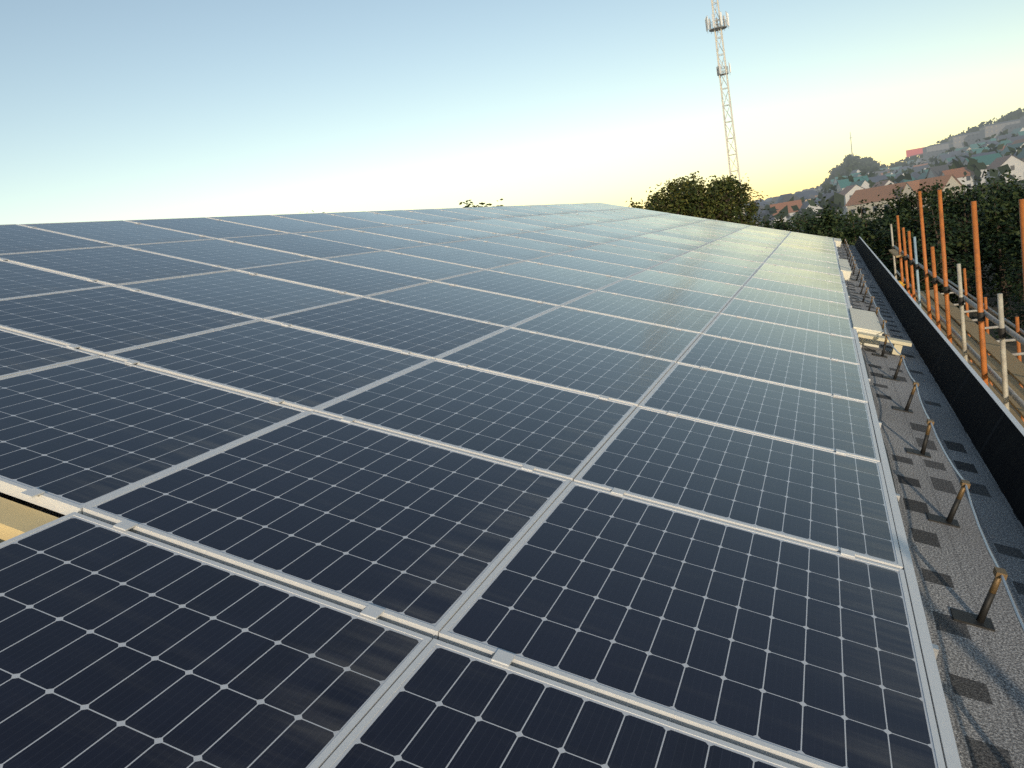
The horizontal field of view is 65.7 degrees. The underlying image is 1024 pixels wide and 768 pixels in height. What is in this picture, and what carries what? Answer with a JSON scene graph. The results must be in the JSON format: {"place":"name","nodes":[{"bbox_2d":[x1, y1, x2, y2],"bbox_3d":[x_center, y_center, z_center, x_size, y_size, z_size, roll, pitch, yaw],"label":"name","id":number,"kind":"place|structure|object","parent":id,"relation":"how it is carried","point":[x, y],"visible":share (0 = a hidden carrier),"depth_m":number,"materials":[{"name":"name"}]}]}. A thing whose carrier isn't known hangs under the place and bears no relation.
{"place":"outdoors","nodes":[
{"label":"outdoors","id":0,"kind":"place"},
{"bbox_2d":[0,0,1023,224],"label":"sky","id":1,"kind":"structure","parent":0,"point":[111,110],"materials":[{"name":"blue"}]},
{"bbox_2d":[801,168,1023,417],"bbox_3d":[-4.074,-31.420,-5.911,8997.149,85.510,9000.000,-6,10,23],"label":"terrain","id":2,"kind":"structure","parent":0,"point":[1011,347],"depth_m":41.39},
{"bbox_2d":[313,197,672,212],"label":"trees","id":3,"kind":"object","parent":2,"relation":"on","point":[633,204],"visible":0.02,"depth_m":30.22,"materials":[{"name":"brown plant"}]},
{"bbox_2d":[628,171,770,225],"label":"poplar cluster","id":4,"kind":"object","parent":2,"relation":"on","point":[720,200],"visible":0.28,"depth_m":54.14,"materials":[{"name":"green plant"}]},
{"bbox_2d":[705,0,852,216],"bbox_3d":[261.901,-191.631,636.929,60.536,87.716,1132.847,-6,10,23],"label":"telecom mast","id":5,"kind":"object","parent":2,"relation":"on","point":[719,27],"visible":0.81,"depth_m":137.04,"materials":[{"name":"white metal"}]},
{"bbox_2d":[753,205,838,232],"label":"tree","id":6,"kind":"object","parent":2,"relation":"on","point":[796,223],"visible":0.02,"depth_m":71.26,"materials":[{"name":"green plant"}]},
{"bbox_2d":[746,202,1004,329],"bbox_3d":[14.610,-5.675,43.813,20.932,7.986,10.681,-6,10,23],"label":"tree","id":7,"kind":"object","parent":2,"relation":"on","point":[854,235],"visible":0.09,"depth_m":38.77,"materials":[{"name":"green plant"}]},
{"bbox_2d":[738,107,1023,228],"bbox_3d":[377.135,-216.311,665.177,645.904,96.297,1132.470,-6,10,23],"label":"hillside woods","id":8,"kind":"object","parent":2,"relation":"on","point":[851,163],"visible":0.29,"depth_m":379.13,"materials":[{"name":"green plant"}]},
{"bbox_2d":[749,180,1014,276],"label":"tree","id":9,"kind":"object","parent":2,"relation":"on","point":[856,215],"visible":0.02,"depth_m":59.50,"materials":[{"name":"green plant"}]},
{"bbox_2d":[742,116,1023,230],"bbox_3d":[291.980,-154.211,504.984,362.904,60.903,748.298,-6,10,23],"label":"hillside houses","id":10,"kind":"structure","parent":2,"relation":"on","point":[855,192],"depth_m":281.52,"materials":[{"name":"white"}]},
{"bbox_2d":[757,177,1022,296],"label":"tree","id":11,"kind":"object","parent":2,"relation":"on","point":[883,219],"visible":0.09,"depth_m":50.00,"materials":[{"name":"green plant"}]},
{"bbox_2d":[762,169,1023,307],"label":"tree","id":12,"kind":"object","parent":2,"relation":"on","point":[827,219],"visible":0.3,"depth_m":43.90,"materials":[{"name":"green plant"}]},
{"bbox_2d":[837,180,1010,255],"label":"tree","id":13,"kind":"object","parent":2,"relation":"on","point":[870,216],"visible":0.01,"depth_m":69.65,"materials":[{"name":"green plant"}]},
{"bbox_2d":[889,190,1023,427],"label":"scaffolding","id":14,"kind":"object","parent":2,"relation":"on","point":[1006,384],"visible":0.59,"depth_m":11.41,"materials":[{"name":"orange metal"}]},
{"bbox_2d":[952,198,1023,322],"bbox_3d":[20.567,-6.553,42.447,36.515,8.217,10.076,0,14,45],"label":"tree","id":15,"kind":"object","parent":2,"relation":"on","point":[1000,258],"visible":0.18,"depth_m":37.65,"materials":[{"name":"green plant"}]},
{"bbox_2d":[989,235,1023,342],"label":"tree","id":16,"kind":"object","parent":2,"relation":"on","point":[1020,289],"visible":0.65,"depth_m":33.96,"materials":[{"name":"green plant"}]},
{"bbox_3d":[-2.235,2.174,9.546,13.917,8.261,30.000,-6,10,23],"label":"building shell","id":17,"kind":"object","parent":2,"relation":"on","visible":0},
{"bbox_2d":[0,244,1023,767],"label":"roof slope","id":18,"kind":"structure","parent":17,"relation":"on","point":[980,670],"depth_m":2.86,"materials":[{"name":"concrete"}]},
{"bbox_2d":[0,497,57,542],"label":"roof","id":19,"kind":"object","parent":18,"relation":"on","point":[16,519],"depth_m":2.05,"materials":[{"name":"brown paint"}]},
{"bbox_2d":[0,203,961,767],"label":"solar array","id":20,"kind":"object","parent":18,"relation":"on","point":[590,485],"visible":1,"depth_m":2.41,"materials":[{"name":"blue glass"}]},
{"bbox_2d":[834,238,911,354],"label":"cable boxes","id":21,"kind":"object","parent":18,"relation":"on","point":[867,326],"visible":0.84,"depth_m":6.67,"materials":[{"name":"beige plastic"}]},
{"bbox_2d":[836,246,938,657],"bbox_3d":[3.957,-1.047,9.408,0.102,0.077,23.952,13,17,18],"label":"array cabling","id":22,"kind":"object","parent":18,"relation":"on","point":[936,649],"visible":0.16,"depth_m":3.58,"materials":[{"name":"black"}]},
{"bbox_2d":[841,239,1023,631],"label":"lightning conductor standoffs","id":23,"kind":"object","parent":18,"relation":"on","point":[981,620],"visible":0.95,"depth_m":3.05,"materials":[{"name":"gold metal"}]},
{"bbox_2d":[855,237,1023,527],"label":"parapet wall","id":24,"kind":"structure","parent":18,"relation":"on","point":[992,426],"depth_m":4.68,"materials":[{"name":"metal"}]}
]}

